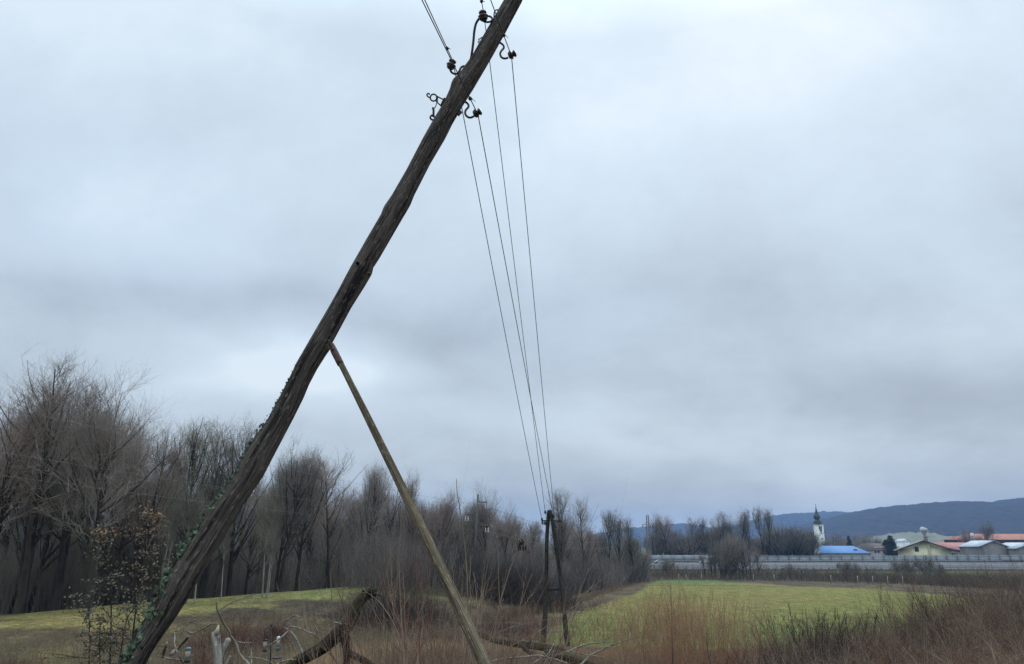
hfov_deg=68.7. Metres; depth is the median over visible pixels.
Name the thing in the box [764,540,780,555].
bare tree
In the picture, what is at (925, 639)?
brambles
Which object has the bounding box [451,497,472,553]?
bare tree
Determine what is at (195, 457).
bare tree
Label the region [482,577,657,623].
bank grass
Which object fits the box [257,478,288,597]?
birch tree
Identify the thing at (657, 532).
bare tree
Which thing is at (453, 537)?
bare tree
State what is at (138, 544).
bare tree
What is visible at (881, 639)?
bramble bush
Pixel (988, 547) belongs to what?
house
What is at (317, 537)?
bare tree
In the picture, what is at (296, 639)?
dead branch
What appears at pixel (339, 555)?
bare tree
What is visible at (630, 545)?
bare tree
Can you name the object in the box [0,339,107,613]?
bare tree
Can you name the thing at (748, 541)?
bare tree
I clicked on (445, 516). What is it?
bare tree
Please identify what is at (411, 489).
bare tree
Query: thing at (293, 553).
bare tree
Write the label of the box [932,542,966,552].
house
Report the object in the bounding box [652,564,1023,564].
road marking
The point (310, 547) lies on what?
bare tree
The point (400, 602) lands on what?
sapling
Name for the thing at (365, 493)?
bare tree
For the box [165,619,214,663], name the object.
dead branch
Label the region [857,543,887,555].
house
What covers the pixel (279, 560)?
bare tree
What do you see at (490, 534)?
bare tree
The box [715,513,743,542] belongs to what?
bare tree
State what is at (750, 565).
bare tree
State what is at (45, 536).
bare tree
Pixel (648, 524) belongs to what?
lattice pylon
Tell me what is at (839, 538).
bare tree
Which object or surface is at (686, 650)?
willow bush
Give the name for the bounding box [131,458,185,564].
bare tree
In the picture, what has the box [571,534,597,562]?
bare tree
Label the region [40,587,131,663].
hornbeam sapling
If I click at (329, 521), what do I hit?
bare tree
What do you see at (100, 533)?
hornbeam sapling
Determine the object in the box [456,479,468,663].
sapling
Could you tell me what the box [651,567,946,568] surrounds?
guard rail
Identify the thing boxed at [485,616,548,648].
sapling
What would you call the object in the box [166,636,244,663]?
red bush
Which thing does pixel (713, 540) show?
bare tree
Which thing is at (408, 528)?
bare tree
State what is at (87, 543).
bare tree
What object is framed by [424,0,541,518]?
overhead wire
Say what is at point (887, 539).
spruce tree
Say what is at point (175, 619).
grass
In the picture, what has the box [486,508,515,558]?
bare tree
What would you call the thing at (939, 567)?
bare bush
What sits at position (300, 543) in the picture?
bare tree
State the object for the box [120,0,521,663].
leaning utility pole
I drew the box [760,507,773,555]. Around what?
bare tree
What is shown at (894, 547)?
spruce tree
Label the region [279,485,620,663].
dogwood shrub
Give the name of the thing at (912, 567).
bare bush
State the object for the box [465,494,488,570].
power line pole
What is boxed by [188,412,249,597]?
bare tree
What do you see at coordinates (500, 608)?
sapling
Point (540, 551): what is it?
bare tree
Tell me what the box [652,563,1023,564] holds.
guard rail
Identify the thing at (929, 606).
bramble bush
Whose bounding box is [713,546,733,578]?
bare tree
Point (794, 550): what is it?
bare tree
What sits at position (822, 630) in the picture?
weed clump
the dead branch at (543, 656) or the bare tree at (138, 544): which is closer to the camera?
the dead branch at (543, 656)
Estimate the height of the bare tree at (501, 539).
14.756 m
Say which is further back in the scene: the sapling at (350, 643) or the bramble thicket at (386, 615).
the bramble thicket at (386, 615)
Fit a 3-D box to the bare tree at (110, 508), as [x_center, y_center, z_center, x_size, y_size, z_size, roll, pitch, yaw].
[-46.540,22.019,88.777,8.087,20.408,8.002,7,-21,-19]
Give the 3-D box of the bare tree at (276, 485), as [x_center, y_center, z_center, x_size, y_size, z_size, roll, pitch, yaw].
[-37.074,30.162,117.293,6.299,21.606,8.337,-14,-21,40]
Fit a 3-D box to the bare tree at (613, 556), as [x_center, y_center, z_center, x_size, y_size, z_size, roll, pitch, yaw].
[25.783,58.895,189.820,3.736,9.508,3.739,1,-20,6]
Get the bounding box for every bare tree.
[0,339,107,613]
[0,355,103,535]
[0,358,195,611]
[0,379,86,613]
[0,389,15,508]
[0,407,49,562]
[0,421,30,542]
[0,430,84,552]
[2,383,64,613]
[2,458,125,612]
[20,374,147,610]
[42,473,84,567]
[62,395,133,590]
[82,456,199,592]
[85,401,159,582]
[91,447,152,555]
[91,496,173,603]
[93,417,182,604]
[114,418,198,603]
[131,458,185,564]
[150,433,202,587]
[152,415,226,546]
[161,447,197,554]
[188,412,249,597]
[188,453,224,591]
[206,411,273,596]
[212,498,249,597]
[225,448,270,574]
[228,510,284,594]
[239,471,302,590]
[245,479,286,578]
[245,514,263,588]
[262,462,291,553]
[266,434,325,591]
[269,449,315,591]
[284,442,336,590]
[285,509,304,577]
[300,447,361,587]
[300,497,326,576]
[301,493,324,572]
[307,507,332,584]
[312,476,367,567]
[314,497,345,588]
[318,494,341,584]
[318,494,344,561]
[324,511,352,585]
[336,481,381,557]
[338,482,361,549]
[349,460,388,544]
[352,461,393,552]
[354,502,402,543]
[375,473,412,545]
[376,504,408,550]
[395,467,429,551]
[395,495,439,544]
[396,501,418,548]
[422,504,444,541]
[425,478,462,551]
[432,505,456,555]
[445,518,461,558]
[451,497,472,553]
[455,503,474,559]
[460,512,481,552]
[461,498,487,559]
[463,478,518,559]
[475,499,493,563]
[479,509,496,551]
[482,499,537,563]
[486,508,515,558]
[505,514,527,562]
[520,525,531,561]
[520,533,537,566]
[526,520,543,558]
[527,536,551,568]
[531,537,544,567]
[532,518,544,557]
[534,487,576,574]
[550,518,573,559]
[554,519,579,563]
[563,535,579,563]
[569,489,599,577]
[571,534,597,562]
[578,526,597,564]
[592,525,603,563]
[596,527,607,562]
[598,506,616,566]
[608,509,627,573]
[608,548,618,564]
[617,538,630,562]
[620,512,640,582]
[633,538,643,566]
[633,548,651,568]
[637,531,667,554]
[645,510,674,554]
[647,512,669,554]
[647,532,659,553]
[658,537,668,554]
[665,531,674,554]
[666,533,706,554]
[668,529,682,554]
[670,536,680,554]
[682,517,704,553]
[691,529,713,554]
[693,519,722,554]
[696,518,709,553]
[697,551,707,572]
[705,547,712,577]
[706,509,728,552]
[708,547,716,577]
[711,536,724,577]
[712,528,742,578]
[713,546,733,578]
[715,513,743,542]
[719,533,742,576]
[723,530,743,576]
[733,549,745,577]
[734,537,755,577]
[735,508,751,543]
[735,533,752,578]
[739,520,755,555]
[744,535,768,555]
[744,540,758,577]
[751,536,774,555]
[751,547,766,577]
[752,505,767,555]
[754,519,803,555]
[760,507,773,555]
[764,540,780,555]
[771,520,816,555]
[785,527,824,555]
[809,529,824,555]
[818,539,834,546]
[825,533,846,545]
[832,538,843,545]
[850,536,868,545]
[853,534,875,545]
[863,533,880,542]
[950,527,980,541]
[970,517,1001,542]
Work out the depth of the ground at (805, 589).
71.80 m
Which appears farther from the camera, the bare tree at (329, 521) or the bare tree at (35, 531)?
the bare tree at (329, 521)
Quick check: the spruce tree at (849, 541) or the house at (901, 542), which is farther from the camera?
the house at (901, 542)
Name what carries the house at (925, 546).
on the ground at (805, 589)
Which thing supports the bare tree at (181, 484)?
on the ground at (805, 589)
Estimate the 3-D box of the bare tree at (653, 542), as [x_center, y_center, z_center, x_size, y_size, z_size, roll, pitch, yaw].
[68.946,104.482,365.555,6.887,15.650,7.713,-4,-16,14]
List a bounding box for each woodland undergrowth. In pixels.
[0,533,349,614]
[328,520,654,598]
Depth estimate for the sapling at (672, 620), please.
15.93 m
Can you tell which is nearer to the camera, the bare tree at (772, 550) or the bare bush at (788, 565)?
the bare bush at (788, 565)
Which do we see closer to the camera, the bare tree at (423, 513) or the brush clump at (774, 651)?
the brush clump at (774, 651)
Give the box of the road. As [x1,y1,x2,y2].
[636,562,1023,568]
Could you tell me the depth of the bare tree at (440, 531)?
119.99 m
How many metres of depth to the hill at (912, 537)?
1375.36 m
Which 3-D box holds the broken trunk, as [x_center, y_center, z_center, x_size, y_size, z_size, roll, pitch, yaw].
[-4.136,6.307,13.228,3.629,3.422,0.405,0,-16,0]
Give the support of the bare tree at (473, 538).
on the ground at (805, 589)
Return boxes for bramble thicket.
[264,556,504,635]
[435,539,617,612]
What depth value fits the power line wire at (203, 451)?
46.71 m
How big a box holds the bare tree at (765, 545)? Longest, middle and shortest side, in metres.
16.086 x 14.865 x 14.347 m
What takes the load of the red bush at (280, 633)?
on the ground at (805, 589)
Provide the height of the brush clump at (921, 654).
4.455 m
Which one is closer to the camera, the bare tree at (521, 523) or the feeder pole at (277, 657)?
the feeder pole at (277, 657)
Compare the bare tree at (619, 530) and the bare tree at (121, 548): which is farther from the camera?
the bare tree at (619, 530)
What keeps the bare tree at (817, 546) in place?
on the ground at (805, 589)
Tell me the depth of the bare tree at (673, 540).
362.58 m
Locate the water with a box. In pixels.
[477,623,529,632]
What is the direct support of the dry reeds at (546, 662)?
on the ground at (805, 589)
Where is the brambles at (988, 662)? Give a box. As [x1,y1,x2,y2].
[735,615,1023,663]
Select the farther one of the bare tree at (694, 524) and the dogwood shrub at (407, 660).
the bare tree at (694, 524)
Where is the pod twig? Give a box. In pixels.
[491,539,526,662]
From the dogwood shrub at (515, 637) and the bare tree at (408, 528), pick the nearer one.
the dogwood shrub at (515, 637)
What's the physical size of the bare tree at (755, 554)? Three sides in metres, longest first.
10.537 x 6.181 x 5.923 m
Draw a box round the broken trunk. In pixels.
[286,587,381,663]
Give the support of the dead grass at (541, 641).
on the ground at (805, 589)
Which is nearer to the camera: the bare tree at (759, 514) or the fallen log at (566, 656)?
the fallen log at (566, 656)
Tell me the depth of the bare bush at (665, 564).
237.79 m
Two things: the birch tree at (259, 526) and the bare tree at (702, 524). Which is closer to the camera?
the birch tree at (259, 526)
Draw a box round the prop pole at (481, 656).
[328,340,491,663]
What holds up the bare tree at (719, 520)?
on the ground at (805, 589)
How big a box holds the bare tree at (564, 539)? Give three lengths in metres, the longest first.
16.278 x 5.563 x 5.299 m
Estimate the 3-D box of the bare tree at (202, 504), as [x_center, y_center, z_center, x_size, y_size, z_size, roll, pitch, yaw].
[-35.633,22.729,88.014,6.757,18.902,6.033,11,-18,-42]
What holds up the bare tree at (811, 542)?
on the ground at (805, 589)
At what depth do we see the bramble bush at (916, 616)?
28.24 m
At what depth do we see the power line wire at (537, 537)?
120.23 m
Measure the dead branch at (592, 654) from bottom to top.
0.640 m
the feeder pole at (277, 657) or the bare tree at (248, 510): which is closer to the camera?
the feeder pole at (277, 657)
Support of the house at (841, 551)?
on the ground at (805, 589)
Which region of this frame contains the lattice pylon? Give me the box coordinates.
[642,515,652,563]
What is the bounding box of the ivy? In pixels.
[117,365,295,663]
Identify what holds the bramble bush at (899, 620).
on the ground at (805, 589)
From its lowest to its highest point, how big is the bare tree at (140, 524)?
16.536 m
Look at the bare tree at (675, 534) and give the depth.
372.58 m
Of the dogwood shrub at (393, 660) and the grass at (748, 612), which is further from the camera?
the grass at (748, 612)
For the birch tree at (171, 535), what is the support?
on the ground at (805, 589)
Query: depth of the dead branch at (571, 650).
16.79 m
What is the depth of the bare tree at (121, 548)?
67.02 m
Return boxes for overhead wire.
[422,0,553,515]
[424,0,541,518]
[480,0,544,507]
[490,0,555,526]
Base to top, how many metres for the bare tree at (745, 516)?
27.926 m
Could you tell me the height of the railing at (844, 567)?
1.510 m
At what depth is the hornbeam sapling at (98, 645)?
6.39 m
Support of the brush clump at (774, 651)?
on the ground at (805, 589)
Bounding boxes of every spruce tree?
[846,536,852,545]
[881,535,896,555]
[884,538,898,555]
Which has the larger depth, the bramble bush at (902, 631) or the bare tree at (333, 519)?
the bare tree at (333, 519)
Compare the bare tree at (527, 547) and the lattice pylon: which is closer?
the bare tree at (527, 547)
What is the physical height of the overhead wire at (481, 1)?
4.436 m
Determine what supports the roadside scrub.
on the ground at (805, 589)
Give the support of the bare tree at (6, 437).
on the ground at (805, 589)
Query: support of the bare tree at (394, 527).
on the ground at (805, 589)
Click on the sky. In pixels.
(776, 247)
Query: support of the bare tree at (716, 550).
on the ground at (805, 589)
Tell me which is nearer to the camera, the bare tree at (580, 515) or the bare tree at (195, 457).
the bare tree at (195, 457)
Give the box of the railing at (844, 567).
[647,565,988,569]
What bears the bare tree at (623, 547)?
on the ground at (805, 589)
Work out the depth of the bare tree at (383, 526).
119.12 m
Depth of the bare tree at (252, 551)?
89.96 m
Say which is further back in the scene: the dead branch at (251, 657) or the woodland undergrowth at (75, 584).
the woodland undergrowth at (75, 584)
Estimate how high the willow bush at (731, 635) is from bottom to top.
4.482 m
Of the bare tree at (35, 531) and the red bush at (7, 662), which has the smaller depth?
the red bush at (7, 662)
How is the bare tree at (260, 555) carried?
on the ground at (805, 589)
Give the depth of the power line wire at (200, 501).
44.85 m
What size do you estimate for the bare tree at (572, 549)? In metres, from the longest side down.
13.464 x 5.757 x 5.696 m
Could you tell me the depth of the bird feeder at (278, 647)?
13.18 m
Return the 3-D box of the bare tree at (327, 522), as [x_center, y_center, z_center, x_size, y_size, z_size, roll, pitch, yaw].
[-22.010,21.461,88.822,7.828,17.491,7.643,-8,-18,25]
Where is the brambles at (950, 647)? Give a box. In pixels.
[706,560,1023,663]
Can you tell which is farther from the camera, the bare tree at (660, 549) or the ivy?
the bare tree at (660, 549)
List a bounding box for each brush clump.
[644,614,892,663]
[720,621,987,663]
[810,621,1008,663]
[861,550,1023,663]
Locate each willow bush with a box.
[533,588,692,663]
[544,535,811,663]
[653,590,791,663]
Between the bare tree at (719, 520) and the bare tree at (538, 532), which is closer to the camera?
the bare tree at (538, 532)
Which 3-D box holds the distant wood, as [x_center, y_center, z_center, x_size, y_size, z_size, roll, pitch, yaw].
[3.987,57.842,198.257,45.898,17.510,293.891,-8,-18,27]
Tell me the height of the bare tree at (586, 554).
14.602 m
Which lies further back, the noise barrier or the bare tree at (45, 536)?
the noise barrier
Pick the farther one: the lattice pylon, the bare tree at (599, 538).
the lattice pylon
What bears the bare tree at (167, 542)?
on the ground at (805, 589)
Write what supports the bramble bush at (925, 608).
on the ground at (805, 589)
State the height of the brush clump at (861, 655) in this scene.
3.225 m
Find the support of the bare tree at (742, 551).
on the ground at (805, 589)
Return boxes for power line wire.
[1,475,486,530]
[2,406,481,505]
[3,452,460,518]
[471,520,603,542]
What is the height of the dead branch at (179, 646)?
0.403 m
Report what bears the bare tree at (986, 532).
on the ground at (805, 589)
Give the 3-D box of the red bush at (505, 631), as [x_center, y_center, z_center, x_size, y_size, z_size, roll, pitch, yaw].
[-0.681,19.871,51.065,9.863,2.312,8.969,12,-20,-36]
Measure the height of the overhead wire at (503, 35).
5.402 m
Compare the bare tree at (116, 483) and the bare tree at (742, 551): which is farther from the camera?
the bare tree at (742, 551)
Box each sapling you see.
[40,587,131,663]
[72,521,149,663]
[76,600,128,663]
[86,500,176,650]
[90,594,146,663]
[109,508,175,637]
[330,573,336,663]
[346,619,352,663]
[352,580,404,660]
[391,521,404,663]
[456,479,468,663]
[480,537,497,638]
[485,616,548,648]
[496,538,504,663]
[661,581,679,663]
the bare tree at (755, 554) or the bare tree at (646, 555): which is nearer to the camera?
the bare tree at (646, 555)
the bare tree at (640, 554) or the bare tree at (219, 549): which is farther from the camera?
the bare tree at (640, 554)
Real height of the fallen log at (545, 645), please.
0.704 m
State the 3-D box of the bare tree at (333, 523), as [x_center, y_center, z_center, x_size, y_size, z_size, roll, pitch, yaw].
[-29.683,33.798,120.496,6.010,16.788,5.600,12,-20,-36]
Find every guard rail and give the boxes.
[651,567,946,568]
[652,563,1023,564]
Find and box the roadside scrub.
[648,561,1023,589]
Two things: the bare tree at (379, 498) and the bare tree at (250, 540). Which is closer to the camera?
the bare tree at (250, 540)
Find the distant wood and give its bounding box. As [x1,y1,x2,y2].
[0,509,632,586]
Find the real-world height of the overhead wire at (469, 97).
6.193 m
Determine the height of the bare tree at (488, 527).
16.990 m
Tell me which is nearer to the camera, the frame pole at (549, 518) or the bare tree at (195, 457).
the frame pole at (549, 518)
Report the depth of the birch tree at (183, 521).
62.18 m
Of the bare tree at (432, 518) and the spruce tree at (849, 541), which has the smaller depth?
the bare tree at (432, 518)
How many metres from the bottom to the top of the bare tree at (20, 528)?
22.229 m
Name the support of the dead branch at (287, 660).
on the ground at (805, 589)
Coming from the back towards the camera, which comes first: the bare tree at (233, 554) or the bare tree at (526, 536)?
the bare tree at (526, 536)
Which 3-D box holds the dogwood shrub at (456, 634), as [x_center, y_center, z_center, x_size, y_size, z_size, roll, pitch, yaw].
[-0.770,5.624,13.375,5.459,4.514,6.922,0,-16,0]
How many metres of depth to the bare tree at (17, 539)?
64.22 m
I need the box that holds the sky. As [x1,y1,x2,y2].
[0,0,1023,546]
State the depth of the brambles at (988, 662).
16.86 m
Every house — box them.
[818,546,870,555]
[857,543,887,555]
[894,536,960,555]
[895,539,909,547]
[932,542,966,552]
[943,533,1023,543]
[957,540,1009,554]
[1003,542,1023,554]
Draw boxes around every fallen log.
[478,631,565,657]
[543,650,598,663]
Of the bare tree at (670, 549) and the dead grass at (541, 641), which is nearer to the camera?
the dead grass at (541, 641)
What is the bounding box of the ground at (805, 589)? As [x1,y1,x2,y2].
[0,547,1023,663]
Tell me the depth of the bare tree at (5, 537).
75.30 m
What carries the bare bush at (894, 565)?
on the ground at (805, 589)
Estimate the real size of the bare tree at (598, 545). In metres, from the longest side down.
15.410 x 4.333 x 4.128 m
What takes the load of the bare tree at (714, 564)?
on the ground at (805, 589)
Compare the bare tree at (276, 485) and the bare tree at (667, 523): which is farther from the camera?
the bare tree at (667, 523)
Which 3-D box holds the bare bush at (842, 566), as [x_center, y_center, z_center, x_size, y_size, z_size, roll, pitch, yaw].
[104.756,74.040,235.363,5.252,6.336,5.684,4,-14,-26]
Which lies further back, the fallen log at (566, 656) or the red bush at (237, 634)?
the red bush at (237, 634)
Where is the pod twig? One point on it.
(521, 543)
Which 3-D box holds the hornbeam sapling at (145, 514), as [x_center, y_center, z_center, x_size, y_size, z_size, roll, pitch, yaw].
[-3.500,3.256,6.744,0.740,3.408,0.687,0,-16,0]
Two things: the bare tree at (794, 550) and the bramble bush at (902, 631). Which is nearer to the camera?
the bramble bush at (902, 631)
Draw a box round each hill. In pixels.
[595,511,850,548]
[751,498,1023,543]
[844,532,953,545]
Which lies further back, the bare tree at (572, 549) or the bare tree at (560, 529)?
the bare tree at (572, 549)
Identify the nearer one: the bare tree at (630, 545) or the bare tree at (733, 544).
the bare tree at (630, 545)
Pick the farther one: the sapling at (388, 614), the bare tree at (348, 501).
the bare tree at (348, 501)
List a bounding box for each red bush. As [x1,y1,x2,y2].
[0,649,69,663]
[154,599,292,656]
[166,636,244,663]
[252,612,300,644]
[437,611,569,640]
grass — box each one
[0,587,382,647]
[0,602,482,663]
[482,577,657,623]
[518,607,953,647]
[546,594,974,641]
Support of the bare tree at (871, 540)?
on the ground at (805, 589)
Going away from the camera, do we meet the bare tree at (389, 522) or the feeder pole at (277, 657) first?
the feeder pole at (277, 657)
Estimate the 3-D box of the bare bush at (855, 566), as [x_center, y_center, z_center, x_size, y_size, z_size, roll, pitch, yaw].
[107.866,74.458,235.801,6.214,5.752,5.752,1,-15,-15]
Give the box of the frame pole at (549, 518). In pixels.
[541,510,569,645]
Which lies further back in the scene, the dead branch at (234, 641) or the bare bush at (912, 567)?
the bare bush at (912, 567)
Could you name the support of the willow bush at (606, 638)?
on the ground at (805, 589)
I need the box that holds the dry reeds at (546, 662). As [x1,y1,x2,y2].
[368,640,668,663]
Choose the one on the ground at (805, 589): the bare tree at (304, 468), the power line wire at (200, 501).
the bare tree at (304, 468)
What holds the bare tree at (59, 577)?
on the ground at (805, 589)
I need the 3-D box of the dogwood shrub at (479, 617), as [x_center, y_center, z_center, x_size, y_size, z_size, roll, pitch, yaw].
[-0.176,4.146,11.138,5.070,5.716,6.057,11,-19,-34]
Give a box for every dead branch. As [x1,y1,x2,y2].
[161,635,189,657]
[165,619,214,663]
[216,594,260,663]
[236,634,272,663]
[267,615,320,653]
[277,659,296,663]
[492,643,566,663]
[566,642,615,663]
[580,636,644,663]
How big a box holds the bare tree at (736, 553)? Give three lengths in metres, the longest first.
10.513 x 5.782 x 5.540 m
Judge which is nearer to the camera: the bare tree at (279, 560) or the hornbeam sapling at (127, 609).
the hornbeam sapling at (127, 609)
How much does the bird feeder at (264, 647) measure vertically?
0.204 m
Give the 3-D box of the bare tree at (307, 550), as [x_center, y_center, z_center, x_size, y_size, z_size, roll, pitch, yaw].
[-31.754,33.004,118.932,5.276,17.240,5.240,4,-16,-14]
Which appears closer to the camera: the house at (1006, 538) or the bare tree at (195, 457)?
the bare tree at (195, 457)
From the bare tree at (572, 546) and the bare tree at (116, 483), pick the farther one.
the bare tree at (572, 546)
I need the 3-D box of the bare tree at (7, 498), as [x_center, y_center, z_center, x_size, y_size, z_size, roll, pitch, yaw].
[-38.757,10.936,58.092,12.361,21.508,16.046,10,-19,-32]
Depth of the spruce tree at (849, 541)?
462.08 m
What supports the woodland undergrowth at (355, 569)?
on the ground at (805, 589)
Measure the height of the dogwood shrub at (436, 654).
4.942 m
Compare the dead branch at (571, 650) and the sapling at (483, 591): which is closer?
the sapling at (483, 591)
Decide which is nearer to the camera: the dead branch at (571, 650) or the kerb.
the dead branch at (571, 650)
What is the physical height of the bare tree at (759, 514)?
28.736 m
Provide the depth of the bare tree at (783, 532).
358.45 m
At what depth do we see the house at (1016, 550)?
337.86 m
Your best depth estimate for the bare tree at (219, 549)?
80.30 m
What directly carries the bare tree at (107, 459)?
on the ground at (805, 589)
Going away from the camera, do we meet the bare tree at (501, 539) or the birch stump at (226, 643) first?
the birch stump at (226, 643)
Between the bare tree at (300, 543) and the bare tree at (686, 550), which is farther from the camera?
the bare tree at (686, 550)
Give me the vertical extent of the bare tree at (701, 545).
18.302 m
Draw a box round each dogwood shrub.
[241,519,627,663]
[250,524,547,663]
[266,547,453,663]
[267,488,616,663]
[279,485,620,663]
[330,536,618,663]
[339,443,743,663]
[409,576,621,663]
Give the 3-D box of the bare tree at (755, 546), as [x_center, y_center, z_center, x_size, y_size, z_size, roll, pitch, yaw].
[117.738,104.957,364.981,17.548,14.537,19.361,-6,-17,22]
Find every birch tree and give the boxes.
[155,474,186,566]
[171,469,201,603]
[185,479,210,603]
[219,525,234,601]
[249,480,277,597]
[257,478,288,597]
[263,525,279,599]
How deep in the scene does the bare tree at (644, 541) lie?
380.57 m
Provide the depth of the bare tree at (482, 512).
114.37 m
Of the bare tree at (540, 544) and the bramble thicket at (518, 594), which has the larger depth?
the bare tree at (540, 544)
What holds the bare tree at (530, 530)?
on the ground at (805, 589)
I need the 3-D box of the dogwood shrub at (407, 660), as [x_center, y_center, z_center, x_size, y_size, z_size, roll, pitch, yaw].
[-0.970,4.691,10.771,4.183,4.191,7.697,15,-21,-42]
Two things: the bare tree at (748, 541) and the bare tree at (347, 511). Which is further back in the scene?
the bare tree at (748, 541)
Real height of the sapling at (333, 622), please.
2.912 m
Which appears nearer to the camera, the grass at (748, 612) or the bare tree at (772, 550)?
the grass at (748, 612)
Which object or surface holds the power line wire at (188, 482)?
attached to the power line pole at (475, 539)
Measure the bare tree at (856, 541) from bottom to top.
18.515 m
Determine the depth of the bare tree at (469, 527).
129.62 m
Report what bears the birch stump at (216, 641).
on the ground at (805, 589)
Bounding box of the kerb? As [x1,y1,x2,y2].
[649,569,1023,569]
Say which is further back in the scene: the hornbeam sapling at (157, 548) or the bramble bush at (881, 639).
the bramble bush at (881, 639)
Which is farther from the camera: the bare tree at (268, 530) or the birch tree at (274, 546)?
the bare tree at (268, 530)
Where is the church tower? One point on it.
(817, 524)
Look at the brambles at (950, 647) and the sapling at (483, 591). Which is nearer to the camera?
the sapling at (483, 591)
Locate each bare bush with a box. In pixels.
[659,558,675,575]
[782,563,796,572]
[836,560,852,573]
[849,560,861,576]
[889,558,906,575]
[896,557,917,576]
[912,553,936,575]
[930,562,946,574]
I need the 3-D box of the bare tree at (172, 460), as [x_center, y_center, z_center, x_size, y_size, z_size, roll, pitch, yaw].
[-29.963,14.489,63.106,6.331,16.058,5.653,12,-20,-34]
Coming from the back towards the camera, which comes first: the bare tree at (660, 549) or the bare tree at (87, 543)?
the bare tree at (660, 549)
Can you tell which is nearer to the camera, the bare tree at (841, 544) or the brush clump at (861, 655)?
the brush clump at (861, 655)
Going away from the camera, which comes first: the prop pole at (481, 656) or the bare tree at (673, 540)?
the prop pole at (481, 656)
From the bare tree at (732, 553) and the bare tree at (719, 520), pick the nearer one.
the bare tree at (732, 553)
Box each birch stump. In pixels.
[211,625,221,663]
[222,638,230,661]
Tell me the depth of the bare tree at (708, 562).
234.82 m
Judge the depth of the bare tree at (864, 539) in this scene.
539.36 m
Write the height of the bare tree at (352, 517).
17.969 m
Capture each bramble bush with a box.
[782,605,905,662]
[839,560,1020,646]
[841,597,981,661]
[842,498,1023,659]
[850,554,1023,657]
[867,584,994,655]
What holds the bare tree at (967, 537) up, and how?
on the ground at (805, 589)
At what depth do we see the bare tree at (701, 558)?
235.61 m
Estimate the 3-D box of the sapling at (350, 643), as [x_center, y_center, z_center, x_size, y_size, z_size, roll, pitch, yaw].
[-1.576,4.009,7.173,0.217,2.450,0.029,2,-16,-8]
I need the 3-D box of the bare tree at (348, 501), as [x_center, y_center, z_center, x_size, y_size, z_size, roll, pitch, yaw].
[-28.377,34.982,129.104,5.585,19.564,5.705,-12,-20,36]
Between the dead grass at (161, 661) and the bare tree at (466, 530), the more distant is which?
the bare tree at (466, 530)
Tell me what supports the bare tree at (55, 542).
on the ground at (805, 589)
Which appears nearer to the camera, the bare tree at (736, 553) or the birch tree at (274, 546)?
the birch tree at (274, 546)
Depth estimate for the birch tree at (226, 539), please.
63.31 m
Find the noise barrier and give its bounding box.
[639,555,1023,561]
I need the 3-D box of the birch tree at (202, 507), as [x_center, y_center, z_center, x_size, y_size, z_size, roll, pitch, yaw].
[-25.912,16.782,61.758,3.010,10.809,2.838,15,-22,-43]
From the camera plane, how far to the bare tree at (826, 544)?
481.59 m
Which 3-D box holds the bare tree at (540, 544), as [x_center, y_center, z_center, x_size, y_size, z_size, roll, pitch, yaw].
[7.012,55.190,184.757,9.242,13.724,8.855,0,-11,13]
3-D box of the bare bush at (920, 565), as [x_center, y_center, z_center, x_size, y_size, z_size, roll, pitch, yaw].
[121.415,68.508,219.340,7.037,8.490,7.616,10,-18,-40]
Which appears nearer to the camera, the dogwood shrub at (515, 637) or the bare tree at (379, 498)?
the dogwood shrub at (515, 637)
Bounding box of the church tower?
[813,504,824,543]
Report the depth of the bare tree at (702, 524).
360.91 m
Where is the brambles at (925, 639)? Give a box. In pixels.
[734,539,1023,663]
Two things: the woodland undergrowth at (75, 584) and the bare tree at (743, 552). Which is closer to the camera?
the woodland undergrowth at (75, 584)
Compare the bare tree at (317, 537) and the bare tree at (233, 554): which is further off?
the bare tree at (317, 537)
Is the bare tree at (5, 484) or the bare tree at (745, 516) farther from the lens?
the bare tree at (745, 516)
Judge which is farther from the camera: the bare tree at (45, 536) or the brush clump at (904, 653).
the bare tree at (45, 536)
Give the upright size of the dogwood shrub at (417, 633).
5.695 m
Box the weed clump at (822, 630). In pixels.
[750,600,905,663]
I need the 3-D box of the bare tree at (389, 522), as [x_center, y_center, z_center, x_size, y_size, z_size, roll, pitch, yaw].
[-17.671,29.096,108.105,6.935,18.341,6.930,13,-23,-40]
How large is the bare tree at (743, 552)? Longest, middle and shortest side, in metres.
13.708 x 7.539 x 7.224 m
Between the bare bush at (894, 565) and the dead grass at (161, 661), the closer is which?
the dead grass at (161, 661)
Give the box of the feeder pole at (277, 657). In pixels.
[264,623,281,663]
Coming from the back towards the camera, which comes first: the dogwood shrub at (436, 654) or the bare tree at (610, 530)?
the bare tree at (610, 530)

